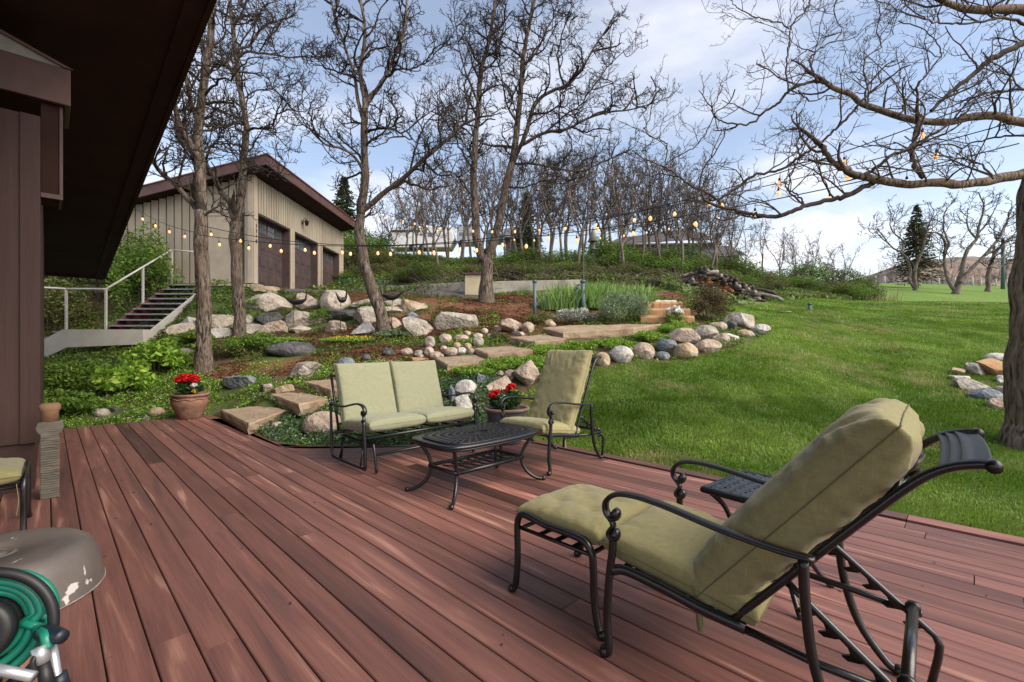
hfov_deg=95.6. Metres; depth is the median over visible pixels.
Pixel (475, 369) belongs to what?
spurge
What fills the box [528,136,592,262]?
thicket tree
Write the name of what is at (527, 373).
rock
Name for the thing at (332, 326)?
rock
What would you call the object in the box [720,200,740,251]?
thicket tree
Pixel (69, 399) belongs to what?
leafy plant
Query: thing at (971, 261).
hill
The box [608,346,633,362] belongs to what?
rock
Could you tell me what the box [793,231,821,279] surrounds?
thicket tree
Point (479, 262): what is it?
bank bush
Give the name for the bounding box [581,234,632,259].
bank bush
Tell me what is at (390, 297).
iron bird
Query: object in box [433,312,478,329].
rock
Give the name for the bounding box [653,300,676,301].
stone step
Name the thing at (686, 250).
bank bush
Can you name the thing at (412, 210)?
thicket tree
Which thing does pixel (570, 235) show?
string lights
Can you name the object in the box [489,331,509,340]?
terrace plant
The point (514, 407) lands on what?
flower pot
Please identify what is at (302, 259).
garage door
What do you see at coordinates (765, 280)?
bank bush
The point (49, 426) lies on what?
carved post
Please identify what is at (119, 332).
metal stair
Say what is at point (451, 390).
rock
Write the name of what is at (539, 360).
spurge
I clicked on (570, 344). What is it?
spurge
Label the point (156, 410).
rock
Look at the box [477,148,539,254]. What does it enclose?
thicket tree
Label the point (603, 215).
thicket tree
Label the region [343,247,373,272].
bank bush
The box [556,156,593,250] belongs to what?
thicket tree
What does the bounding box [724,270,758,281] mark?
bank bush
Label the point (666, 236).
thicket tree
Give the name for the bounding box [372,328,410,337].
terrace plant
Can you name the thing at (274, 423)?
rock
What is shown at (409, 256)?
bank bush
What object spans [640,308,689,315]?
stone step
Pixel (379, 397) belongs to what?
glider loveseat
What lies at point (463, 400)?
rock
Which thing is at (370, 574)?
deck
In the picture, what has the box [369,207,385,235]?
thicket tree
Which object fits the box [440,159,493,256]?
thicket tree
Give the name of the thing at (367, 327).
rock
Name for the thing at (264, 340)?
leafy plant
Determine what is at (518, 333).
rock
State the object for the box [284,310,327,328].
rock
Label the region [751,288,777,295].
firewood log
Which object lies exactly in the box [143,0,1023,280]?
sky
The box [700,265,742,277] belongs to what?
bank bush
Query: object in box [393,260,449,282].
bank bush
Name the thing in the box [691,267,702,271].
firewood log
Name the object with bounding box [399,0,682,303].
bare oak
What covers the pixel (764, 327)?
rock
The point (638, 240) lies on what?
hill house
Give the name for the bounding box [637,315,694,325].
stone step
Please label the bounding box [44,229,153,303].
tall shrub
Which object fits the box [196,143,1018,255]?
string lights
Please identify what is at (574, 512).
ottoman
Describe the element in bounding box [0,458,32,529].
ottoman
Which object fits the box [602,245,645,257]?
bank bush
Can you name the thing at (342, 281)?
bush
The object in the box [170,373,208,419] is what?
flower pot
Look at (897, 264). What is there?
thicket tree
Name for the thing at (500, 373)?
rock
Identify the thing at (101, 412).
rock
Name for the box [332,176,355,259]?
spruce
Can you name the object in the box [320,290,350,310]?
rock
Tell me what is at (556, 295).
iris clump
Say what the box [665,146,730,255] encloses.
thicket tree
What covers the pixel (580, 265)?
bank bush
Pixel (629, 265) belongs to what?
bank bush
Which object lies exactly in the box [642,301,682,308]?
stone step
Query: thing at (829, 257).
thicket tree
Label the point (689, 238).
thicket tree
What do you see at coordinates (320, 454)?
deck border
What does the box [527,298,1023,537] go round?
grass
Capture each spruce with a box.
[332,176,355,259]
[508,193,545,257]
[887,205,952,287]
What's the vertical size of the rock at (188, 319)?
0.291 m
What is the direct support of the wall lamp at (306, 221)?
attached to the garage
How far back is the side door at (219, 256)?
15.05 m
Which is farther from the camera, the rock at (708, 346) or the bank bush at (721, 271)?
the bank bush at (721, 271)
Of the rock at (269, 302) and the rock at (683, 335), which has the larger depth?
the rock at (269, 302)
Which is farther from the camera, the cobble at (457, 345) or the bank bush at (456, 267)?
the bank bush at (456, 267)
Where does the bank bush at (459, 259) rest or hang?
on the terrain at (937, 292)
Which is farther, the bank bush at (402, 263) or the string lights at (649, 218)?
the bank bush at (402, 263)
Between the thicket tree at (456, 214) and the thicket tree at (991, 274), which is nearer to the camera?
the thicket tree at (456, 214)
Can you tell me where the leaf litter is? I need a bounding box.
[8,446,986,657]
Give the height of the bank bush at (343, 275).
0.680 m
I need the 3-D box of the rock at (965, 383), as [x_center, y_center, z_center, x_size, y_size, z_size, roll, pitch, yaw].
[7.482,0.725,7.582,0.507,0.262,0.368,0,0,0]
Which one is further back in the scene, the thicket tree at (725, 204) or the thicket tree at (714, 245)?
the thicket tree at (725, 204)
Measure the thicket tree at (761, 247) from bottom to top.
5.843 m
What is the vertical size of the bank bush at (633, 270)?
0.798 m
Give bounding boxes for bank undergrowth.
[305,254,857,300]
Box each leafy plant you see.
[43,388,110,416]
[44,358,115,385]
[44,361,92,390]
[88,359,166,395]
[118,338,193,374]
[164,329,215,344]
[188,338,247,359]
[222,331,287,353]
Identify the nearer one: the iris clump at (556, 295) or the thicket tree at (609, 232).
the iris clump at (556, 295)
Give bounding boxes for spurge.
[450,364,498,375]
[478,356,541,368]
[517,354,545,366]
[523,343,564,353]
[555,340,598,349]
[587,336,633,349]
[630,330,670,341]
[657,320,695,332]
[722,305,735,310]
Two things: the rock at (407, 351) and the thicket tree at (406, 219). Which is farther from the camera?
the thicket tree at (406, 219)
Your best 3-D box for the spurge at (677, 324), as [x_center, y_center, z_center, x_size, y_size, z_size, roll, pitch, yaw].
[3.886,-0.298,10.991,0.937,0.426,0.633,0,0,0]
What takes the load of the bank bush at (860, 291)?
on the terrain at (937, 292)
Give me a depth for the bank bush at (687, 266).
23.09 m
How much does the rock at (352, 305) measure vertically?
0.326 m
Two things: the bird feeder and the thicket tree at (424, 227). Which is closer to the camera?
the bird feeder
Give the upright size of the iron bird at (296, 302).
1.198 m
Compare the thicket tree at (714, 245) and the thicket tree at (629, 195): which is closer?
the thicket tree at (714, 245)
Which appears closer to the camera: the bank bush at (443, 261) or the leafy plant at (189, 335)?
the leafy plant at (189, 335)
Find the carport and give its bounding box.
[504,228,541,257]
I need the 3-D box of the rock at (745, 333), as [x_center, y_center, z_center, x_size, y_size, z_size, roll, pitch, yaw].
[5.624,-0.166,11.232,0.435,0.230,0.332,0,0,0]
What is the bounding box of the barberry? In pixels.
[686,282,734,321]
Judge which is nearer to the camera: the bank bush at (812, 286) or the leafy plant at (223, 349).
the leafy plant at (223, 349)
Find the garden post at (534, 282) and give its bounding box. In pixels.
[532,280,536,314]
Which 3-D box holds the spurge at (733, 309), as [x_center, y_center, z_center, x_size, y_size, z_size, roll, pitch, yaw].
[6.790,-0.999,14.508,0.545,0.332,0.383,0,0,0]
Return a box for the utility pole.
[1000,239,1004,288]
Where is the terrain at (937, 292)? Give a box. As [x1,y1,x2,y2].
[44,261,1014,514]
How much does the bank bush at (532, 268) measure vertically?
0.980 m
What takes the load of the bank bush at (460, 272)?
on the terrain at (937, 292)
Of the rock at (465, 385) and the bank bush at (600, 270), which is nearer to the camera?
the rock at (465, 385)
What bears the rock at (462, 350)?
on the terrain at (937, 292)
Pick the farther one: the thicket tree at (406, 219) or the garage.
the thicket tree at (406, 219)
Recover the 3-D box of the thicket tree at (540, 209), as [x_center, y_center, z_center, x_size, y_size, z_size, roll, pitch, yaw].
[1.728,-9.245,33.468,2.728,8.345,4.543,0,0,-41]
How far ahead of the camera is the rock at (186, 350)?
10.08 m
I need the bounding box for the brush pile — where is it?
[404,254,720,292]
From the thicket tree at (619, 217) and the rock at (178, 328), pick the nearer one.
the rock at (178, 328)
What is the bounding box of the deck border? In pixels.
[211,418,534,466]
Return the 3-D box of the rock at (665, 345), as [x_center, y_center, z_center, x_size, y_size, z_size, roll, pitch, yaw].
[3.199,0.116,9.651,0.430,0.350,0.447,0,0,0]
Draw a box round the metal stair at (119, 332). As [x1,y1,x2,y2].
[44,249,249,357]
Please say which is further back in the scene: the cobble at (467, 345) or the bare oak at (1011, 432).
the cobble at (467, 345)
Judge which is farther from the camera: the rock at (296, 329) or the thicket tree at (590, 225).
the thicket tree at (590, 225)
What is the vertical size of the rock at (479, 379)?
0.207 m
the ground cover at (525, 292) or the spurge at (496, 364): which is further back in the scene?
the ground cover at (525, 292)
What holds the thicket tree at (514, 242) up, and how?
on the terrain at (937, 292)
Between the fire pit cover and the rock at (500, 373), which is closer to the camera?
the fire pit cover
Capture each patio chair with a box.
[498,350,603,475]
[599,398,1003,681]
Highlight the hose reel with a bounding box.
[0,567,70,681]
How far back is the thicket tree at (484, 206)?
32.55 m
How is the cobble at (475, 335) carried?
on the terrain at (937, 292)
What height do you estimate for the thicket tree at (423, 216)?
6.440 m
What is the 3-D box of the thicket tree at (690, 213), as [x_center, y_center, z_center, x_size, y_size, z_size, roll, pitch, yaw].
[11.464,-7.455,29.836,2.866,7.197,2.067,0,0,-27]
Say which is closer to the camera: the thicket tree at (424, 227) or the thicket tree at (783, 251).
the thicket tree at (424, 227)
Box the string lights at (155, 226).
[135,208,198,237]
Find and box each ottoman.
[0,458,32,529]
[508,484,653,641]
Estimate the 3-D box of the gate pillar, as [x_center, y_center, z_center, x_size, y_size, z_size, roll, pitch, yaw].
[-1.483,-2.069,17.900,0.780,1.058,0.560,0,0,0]
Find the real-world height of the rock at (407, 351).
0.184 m
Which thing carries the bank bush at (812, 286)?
on the terrain at (937, 292)
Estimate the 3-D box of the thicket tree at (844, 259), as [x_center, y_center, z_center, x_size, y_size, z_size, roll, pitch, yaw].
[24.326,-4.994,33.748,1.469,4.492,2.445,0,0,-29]
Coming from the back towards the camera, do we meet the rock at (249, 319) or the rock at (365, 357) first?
the rock at (249, 319)
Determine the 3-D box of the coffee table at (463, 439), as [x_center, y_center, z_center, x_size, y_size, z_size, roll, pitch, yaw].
[-0.300,1.035,4.090,1.098,0.475,0.693,0,0,-45]
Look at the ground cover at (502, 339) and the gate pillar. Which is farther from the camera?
the gate pillar
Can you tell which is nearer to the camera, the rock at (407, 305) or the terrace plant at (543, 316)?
the terrace plant at (543, 316)
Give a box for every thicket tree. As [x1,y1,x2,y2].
[360,181,403,250]
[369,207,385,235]
[384,184,417,253]
[385,202,414,250]
[388,174,432,253]
[390,174,434,258]
[395,188,426,252]
[406,163,459,253]
[407,172,461,263]
[409,176,440,255]
[412,160,469,255]
[412,161,447,255]
[436,169,468,256]
[438,146,492,257]
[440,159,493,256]
[440,169,471,259]
[457,147,501,247]
[464,155,512,245]
[466,122,526,254]
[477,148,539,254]
[483,150,543,250]
[485,164,518,256]
[487,158,552,254]
[504,151,565,259]
[514,150,567,244]
[521,143,572,257]
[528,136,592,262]
[529,150,585,251]
[530,146,597,251]
[535,146,587,261]
[539,162,593,256]
[541,137,609,255]
[556,140,620,262]
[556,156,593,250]
[565,147,635,246]
[571,147,627,255]
[580,153,647,266]
[582,160,607,236]
[596,126,640,245]
[600,161,661,247]
[605,142,659,247]
[610,155,650,267]
[611,146,679,250]
[618,169,659,259]
[623,159,666,251]
[627,138,689,251]
[634,146,700,258]
[641,144,697,250]
[642,171,703,251]
[650,158,679,250]
[659,151,728,273]
[663,178,711,251]
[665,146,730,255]
[676,168,742,261]
[676,174,707,255]
[682,173,738,266]
[691,167,747,243]
[693,167,760,269]
[699,199,756,269]
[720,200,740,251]
[723,214,765,260]
[749,206,773,269]
[758,230,794,277]
[780,223,805,266]
[783,243,813,286]
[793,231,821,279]
[810,243,844,274]
[820,261,853,283]
[825,242,865,279]
[875,260,889,281]
[882,259,897,282]
[887,251,903,282]
[934,265,952,284]
[943,263,958,282]
[956,265,975,284]
[977,268,997,281]
[991,261,1012,283]
[1005,262,1012,279]
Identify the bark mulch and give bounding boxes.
[201,290,693,378]
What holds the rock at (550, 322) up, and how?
on the terrain at (937, 292)
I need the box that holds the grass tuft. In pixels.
[860,287,906,300]
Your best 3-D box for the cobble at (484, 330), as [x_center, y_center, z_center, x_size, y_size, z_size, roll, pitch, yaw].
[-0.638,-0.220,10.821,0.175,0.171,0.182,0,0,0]
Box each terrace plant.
[245,298,258,305]
[273,336,310,342]
[308,306,332,323]
[316,335,390,342]
[355,302,390,306]
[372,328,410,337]
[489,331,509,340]
[524,311,557,323]
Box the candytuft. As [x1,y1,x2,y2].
[664,305,685,322]
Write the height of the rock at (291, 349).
0.405 m
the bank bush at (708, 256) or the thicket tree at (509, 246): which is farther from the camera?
the thicket tree at (509, 246)
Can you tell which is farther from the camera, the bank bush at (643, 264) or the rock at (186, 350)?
the bank bush at (643, 264)
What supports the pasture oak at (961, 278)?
on the terrain at (937, 292)
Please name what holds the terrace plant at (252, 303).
on the terrain at (937, 292)
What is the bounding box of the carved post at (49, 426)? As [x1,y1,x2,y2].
[35,402,63,499]
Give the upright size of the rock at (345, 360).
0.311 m
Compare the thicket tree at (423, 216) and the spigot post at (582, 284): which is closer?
the spigot post at (582, 284)
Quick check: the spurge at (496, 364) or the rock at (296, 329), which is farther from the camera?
the rock at (296, 329)
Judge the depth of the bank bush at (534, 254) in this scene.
23.13 m
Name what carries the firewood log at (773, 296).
on the terrain at (937, 292)
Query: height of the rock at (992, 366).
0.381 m
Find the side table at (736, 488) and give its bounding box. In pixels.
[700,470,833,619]
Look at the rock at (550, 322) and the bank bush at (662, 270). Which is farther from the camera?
the bank bush at (662, 270)
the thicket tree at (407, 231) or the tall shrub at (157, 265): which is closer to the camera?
the tall shrub at (157, 265)
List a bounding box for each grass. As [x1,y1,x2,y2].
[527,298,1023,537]
[649,271,860,305]
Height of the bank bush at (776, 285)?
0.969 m
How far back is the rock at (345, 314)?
12.26 m
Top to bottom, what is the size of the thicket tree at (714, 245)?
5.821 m
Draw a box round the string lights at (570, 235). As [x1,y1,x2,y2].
[379,212,723,240]
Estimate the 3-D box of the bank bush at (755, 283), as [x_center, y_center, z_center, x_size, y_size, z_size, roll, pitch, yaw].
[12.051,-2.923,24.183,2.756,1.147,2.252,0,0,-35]
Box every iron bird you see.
[283,291,306,326]
[336,286,346,332]
[380,283,404,328]
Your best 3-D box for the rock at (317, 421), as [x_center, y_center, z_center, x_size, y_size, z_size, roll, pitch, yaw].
[-2.637,1.168,6.446,0.529,0.385,0.472,0,0,31]
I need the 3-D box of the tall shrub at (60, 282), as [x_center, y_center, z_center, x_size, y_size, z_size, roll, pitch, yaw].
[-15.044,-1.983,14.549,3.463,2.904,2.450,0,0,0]
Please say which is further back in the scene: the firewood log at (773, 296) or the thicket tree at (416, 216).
the thicket tree at (416, 216)
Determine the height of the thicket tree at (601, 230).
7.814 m
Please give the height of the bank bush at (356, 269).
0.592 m
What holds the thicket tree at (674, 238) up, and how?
on the terrain at (937, 292)
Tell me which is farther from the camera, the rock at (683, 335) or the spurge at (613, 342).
the rock at (683, 335)
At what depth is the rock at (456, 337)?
10.19 m
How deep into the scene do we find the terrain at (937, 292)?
10.50 m
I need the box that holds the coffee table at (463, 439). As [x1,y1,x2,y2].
[405,422,545,509]
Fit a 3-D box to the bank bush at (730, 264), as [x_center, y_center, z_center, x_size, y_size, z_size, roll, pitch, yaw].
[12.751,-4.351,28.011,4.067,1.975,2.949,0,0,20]
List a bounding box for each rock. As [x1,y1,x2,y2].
[93,408,110,416]
[109,407,122,411]
[147,407,164,416]
[166,322,195,334]
[177,348,194,360]
[181,317,195,322]
[211,314,233,327]
[211,328,231,338]
[221,375,255,388]
[230,323,261,333]
[244,292,292,311]
[246,315,253,323]
[253,286,280,293]
[253,312,284,324]
[257,320,287,335]
[260,383,273,391]
[265,341,315,356]
[271,384,294,392]
[271,422,282,429]
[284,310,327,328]
[289,326,311,332]
[289,361,320,379]
[295,293,317,309]
[302,411,340,435]
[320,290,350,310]
[324,320,346,332]
[325,310,354,320]
[336,357,354,363]
[349,299,369,307]
[350,321,374,334]
[354,306,375,323]
[361,354,370,360]
[382,347,393,354]
[383,299,400,306]
[386,306,402,312]
[389,317,401,328]
[400,299,427,312]
[400,348,412,354]
[401,312,418,317]
[402,317,433,336]
[406,357,428,360]
[414,350,422,356]
[424,336,434,346]
[424,347,433,354]
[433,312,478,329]
[439,334,451,342]
[444,347,457,355]
[447,385,456,400]
[453,335,468,341]
[454,379,476,395]
[454,394,472,408]
[457,347,466,354]
[472,337,483,346]
[476,373,485,382]
[485,375,510,391]
[493,325,502,331]
[497,370,503,375]
[500,318,521,331]
[504,370,514,379]
[511,332,525,335]
[512,360,539,385]
[521,322,533,332]
[543,319,555,326]
[595,352,609,365]
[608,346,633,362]
[633,342,654,359]
[654,351,669,359]
[655,338,676,351]
[668,328,700,342]
[673,342,697,358]
[694,325,718,338]
[694,339,721,352]
[709,322,727,330]
[712,333,729,343]
[722,312,754,328]
[726,321,736,330]
[726,333,738,341]
[736,329,754,336]
[748,329,766,334]
[751,324,770,331]
[948,376,970,379]
[950,367,965,374]
[953,377,991,390]
[963,362,985,376]
[967,388,1002,398]
[975,358,1002,375]
[982,353,1003,361]
[986,398,1004,409]
[994,386,1002,392]
[996,375,1002,382]
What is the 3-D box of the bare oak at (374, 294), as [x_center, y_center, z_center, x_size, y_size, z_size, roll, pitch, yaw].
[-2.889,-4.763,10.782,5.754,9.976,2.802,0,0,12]
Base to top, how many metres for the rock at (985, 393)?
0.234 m
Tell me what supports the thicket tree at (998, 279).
on the terrain at (937, 292)
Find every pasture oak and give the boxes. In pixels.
[856,194,957,290]
[914,186,1015,294]
[982,204,1016,291]
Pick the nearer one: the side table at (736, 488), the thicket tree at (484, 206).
the side table at (736, 488)
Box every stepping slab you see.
[220,406,284,434]
[270,392,327,415]
[302,379,337,400]
[435,355,488,375]
[474,346,532,360]
[510,335,565,346]
[542,324,660,338]
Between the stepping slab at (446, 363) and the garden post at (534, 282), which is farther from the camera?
the garden post at (534, 282)
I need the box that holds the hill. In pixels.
[845,256,1012,285]
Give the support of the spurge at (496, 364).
on the terrain at (937, 292)
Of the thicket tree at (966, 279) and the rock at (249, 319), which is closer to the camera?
the rock at (249, 319)
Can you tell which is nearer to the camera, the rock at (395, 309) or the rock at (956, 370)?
the rock at (956, 370)
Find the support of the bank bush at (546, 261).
on the terrain at (937, 292)
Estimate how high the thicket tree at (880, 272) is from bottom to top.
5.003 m
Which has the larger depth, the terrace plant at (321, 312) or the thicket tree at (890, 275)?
the thicket tree at (890, 275)
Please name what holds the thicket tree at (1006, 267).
on the terrain at (937, 292)
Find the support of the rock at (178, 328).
on the terrain at (937, 292)
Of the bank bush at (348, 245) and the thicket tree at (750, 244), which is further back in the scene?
the thicket tree at (750, 244)
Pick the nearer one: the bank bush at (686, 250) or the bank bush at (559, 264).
the bank bush at (559, 264)
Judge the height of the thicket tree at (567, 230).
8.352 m
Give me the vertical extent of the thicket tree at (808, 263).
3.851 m
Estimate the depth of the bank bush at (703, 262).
23.74 m
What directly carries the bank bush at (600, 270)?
on the terrain at (937, 292)
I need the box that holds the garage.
[44,153,354,294]
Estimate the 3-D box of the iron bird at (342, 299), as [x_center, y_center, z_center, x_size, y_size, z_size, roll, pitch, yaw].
[-4.156,-0.742,11.322,0.267,1.254,0.142,0,0,-16]
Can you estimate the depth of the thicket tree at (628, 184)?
37.48 m
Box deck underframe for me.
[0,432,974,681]
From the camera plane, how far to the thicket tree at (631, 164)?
29.28 m
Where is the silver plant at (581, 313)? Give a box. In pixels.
[552,307,597,323]
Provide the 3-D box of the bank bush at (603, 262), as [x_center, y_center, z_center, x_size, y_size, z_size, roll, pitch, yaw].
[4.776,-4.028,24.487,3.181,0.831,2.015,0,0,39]
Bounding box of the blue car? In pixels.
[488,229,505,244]
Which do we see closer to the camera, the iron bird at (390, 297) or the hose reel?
the hose reel
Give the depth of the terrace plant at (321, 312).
12.17 m
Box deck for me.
[0,414,1023,681]
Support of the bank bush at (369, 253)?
on the terrain at (937, 292)
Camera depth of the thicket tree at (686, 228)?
22.99 m
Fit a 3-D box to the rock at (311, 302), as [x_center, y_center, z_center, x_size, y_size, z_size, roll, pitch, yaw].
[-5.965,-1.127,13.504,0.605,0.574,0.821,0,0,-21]
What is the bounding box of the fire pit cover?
[0,527,105,609]
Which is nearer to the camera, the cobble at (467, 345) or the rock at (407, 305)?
the cobble at (467, 345)
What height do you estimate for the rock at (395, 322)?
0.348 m
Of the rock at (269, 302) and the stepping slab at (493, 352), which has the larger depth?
the rock at (269, 302)
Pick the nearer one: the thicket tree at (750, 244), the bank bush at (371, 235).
the bank bush at (371, 235)
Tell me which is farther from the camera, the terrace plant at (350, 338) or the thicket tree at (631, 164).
the thicket tree at (631, 164)
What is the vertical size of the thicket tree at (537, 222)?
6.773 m
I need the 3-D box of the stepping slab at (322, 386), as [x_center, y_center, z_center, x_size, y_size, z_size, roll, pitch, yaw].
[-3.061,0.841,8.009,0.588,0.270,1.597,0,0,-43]
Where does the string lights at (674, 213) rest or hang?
hanging from the bare oak at (1011, 432)
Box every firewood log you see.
[683,273,720,282]
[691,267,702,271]
[745,293,760,296]
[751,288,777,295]
[758,293,783,301]
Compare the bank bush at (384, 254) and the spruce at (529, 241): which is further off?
the spruce at (529, 241)
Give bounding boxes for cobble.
[429,351,440,358]
[453,342,460,348]
[464,343,470,348]
[467,348,474,353]
[473,333,482,337]
[481,328,487,333]
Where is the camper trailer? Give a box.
[391,226,456,251]
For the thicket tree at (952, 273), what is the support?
on the terrain at (937, 292)
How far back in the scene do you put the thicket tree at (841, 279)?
30.81 m
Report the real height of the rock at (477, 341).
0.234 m
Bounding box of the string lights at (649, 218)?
[202,88,1013,254]
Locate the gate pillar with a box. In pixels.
[463,273,480,294]
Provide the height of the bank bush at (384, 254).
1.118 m
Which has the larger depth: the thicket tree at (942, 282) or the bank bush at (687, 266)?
the thicket tree at (942, 282)
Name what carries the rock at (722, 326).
on the terrain at (937, 292)
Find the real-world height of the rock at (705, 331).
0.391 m
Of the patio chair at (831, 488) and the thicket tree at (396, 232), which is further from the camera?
the thicket tree at (396, 232)
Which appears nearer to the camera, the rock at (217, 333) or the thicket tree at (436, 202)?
the rock at (217, 333)
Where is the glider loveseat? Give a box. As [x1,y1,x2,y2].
[329,360,477,472]
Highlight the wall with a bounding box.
[386,280,580,292]
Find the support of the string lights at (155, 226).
hanging from the bare oak at (194, 151)
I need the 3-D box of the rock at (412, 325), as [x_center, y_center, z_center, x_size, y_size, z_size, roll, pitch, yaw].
[-2.210,-0.296,11.013,0.710,0.562,0.705,0,0,0]
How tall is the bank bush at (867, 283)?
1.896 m
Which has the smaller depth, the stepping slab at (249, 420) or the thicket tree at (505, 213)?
the stepping slab at (249, 420)
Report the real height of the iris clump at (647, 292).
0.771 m
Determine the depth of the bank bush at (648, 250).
28.01 m
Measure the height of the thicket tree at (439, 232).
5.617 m
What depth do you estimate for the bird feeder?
13.16 m
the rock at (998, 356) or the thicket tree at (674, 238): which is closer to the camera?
the rock at (998, 356)
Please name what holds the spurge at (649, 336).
on the terrain at (937, 292)
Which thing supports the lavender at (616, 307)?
on the terrain at (937, 292)
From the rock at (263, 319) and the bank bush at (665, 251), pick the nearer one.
the rock at (263, 319)
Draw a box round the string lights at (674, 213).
[373,124,1006,232]
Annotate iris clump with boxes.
[532,283,592,309]
[553,279,625,308]
[589,280,662,304]
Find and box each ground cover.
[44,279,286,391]
[44,353,413,445]
[193,286,750,319]
[241,371,500,445]
[300,309,770,429]
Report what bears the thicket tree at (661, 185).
on the terrain at (937, 292)
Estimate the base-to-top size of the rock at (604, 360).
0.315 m
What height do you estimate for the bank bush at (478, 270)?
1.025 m
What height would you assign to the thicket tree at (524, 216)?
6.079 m
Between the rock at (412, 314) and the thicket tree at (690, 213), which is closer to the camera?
the rock at (412, 314)
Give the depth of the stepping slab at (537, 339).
9.78 m
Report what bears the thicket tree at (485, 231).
on the terrain at (937, 292)
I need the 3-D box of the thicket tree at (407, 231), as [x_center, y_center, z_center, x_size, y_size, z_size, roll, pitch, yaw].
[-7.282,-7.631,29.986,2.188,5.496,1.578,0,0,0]
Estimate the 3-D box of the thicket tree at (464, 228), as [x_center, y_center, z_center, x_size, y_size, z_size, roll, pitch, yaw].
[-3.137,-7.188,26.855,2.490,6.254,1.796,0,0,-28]
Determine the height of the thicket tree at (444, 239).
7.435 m
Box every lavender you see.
[598,289,653,323]
[627,287,658,297]
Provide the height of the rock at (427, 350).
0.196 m
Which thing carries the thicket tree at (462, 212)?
on the terrain at (937, 292)
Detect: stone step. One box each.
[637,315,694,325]
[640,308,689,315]
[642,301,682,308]
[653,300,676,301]
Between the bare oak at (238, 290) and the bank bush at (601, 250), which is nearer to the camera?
the bare oak at (238, 290)
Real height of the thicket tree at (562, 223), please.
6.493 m
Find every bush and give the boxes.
[333,271,356,278]
[339,278,387,284]
[343,229,387,266]
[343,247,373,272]
[345,265,373,275]
[347,226,406,255]
[349,248,388,262]
[355,261,400,276]
[369,247,405,265]
[383,258,410,268]
[389,269,415,282]
[390,251,435,267]
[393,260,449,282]
[415,260,454,276]
[423,255,455,265]
[435,257,472,265]
[435,263,474,276]
[444,262,502,276]
[447,256,480,266]
[464,258,505,267]
[473,260,518,279]
[492,250,538,267]
[499,264,530,279]
[501,246,558,265]
[504,260,561,278]
[532,258,558,264]
[542,247,596,262]
[548,260,584,272]
[562,261,597,273]
[563,253,605,266]
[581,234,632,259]
[581,268,613,279]
[596,246,663,270]
[596,256,628,268]
[596,260,661,278]
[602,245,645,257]
[606,256,673,271]
[623,266,644,275]
[628,245,664,259]
[639,267,679,276]
[645,244,695,260]
[645,253,699,273]
[656,242,710,268]
[665,256,723,271]
[694,252,731,268]
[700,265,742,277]
[704,254,754,274]
[719,251,766,284]
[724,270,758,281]
[733,273,765,287]
[746,267,790,285]
[748,272,777,286]
[762,280,797,290]
[772,259,836,280]
[773,275,821,286]
[794,280,834,292]
[812,267,878,286]
[820,282,877,300]
[821,279,858,294]
[843,276,887,300]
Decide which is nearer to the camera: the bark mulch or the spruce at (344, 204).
the bark mulch
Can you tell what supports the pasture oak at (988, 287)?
on the terrain at (937, 292)
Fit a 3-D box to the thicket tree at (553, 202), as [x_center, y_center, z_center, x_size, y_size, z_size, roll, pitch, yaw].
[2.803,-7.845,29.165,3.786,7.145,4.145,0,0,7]
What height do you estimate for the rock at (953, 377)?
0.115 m
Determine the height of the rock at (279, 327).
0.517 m
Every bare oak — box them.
[147,0,295,374]
[163,0,338,336]
[281,0,508,336]
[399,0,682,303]
[598,0,1023,450]
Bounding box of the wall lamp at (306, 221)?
[301,218,308,225]
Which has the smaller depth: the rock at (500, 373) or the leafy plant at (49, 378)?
the rock at (500, 373)
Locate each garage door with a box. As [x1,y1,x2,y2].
[258,220,281,287]
[295,237,310,288]
[323,250,332,285]
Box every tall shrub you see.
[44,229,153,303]
[44,275,90,300]
[44,276,103,333]
[103,221,186,311]
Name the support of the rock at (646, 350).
on the terrain at (937, 292)
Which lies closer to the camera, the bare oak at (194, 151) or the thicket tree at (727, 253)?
the bare oak at (194, 151)
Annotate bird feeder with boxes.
[583,219,597,279]
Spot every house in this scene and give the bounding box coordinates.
[0,0,216,497]
[600,229,744,269]
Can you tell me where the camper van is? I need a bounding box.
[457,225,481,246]
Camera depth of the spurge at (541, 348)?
9.19 m
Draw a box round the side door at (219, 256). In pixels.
[208,216,230,283]
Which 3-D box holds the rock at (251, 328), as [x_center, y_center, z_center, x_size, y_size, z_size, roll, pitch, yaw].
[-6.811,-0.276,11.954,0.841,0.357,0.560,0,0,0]
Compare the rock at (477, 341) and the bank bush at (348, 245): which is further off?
the bank bush at (348, 245)
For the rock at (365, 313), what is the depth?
11.89 m
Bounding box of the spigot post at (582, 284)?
[576,280,585,307]
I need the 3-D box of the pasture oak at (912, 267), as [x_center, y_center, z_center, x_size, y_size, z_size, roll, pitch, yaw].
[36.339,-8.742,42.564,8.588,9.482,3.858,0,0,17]
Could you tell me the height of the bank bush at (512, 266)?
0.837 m
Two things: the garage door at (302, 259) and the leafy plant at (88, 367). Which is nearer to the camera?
the leafy plant at (88, 367)
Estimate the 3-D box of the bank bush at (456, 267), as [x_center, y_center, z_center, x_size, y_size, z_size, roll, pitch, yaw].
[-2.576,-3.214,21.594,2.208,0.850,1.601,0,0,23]
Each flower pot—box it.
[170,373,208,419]
[483,383,528,444]
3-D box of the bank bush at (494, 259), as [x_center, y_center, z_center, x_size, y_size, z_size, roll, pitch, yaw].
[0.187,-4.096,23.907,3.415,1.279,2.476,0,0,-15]

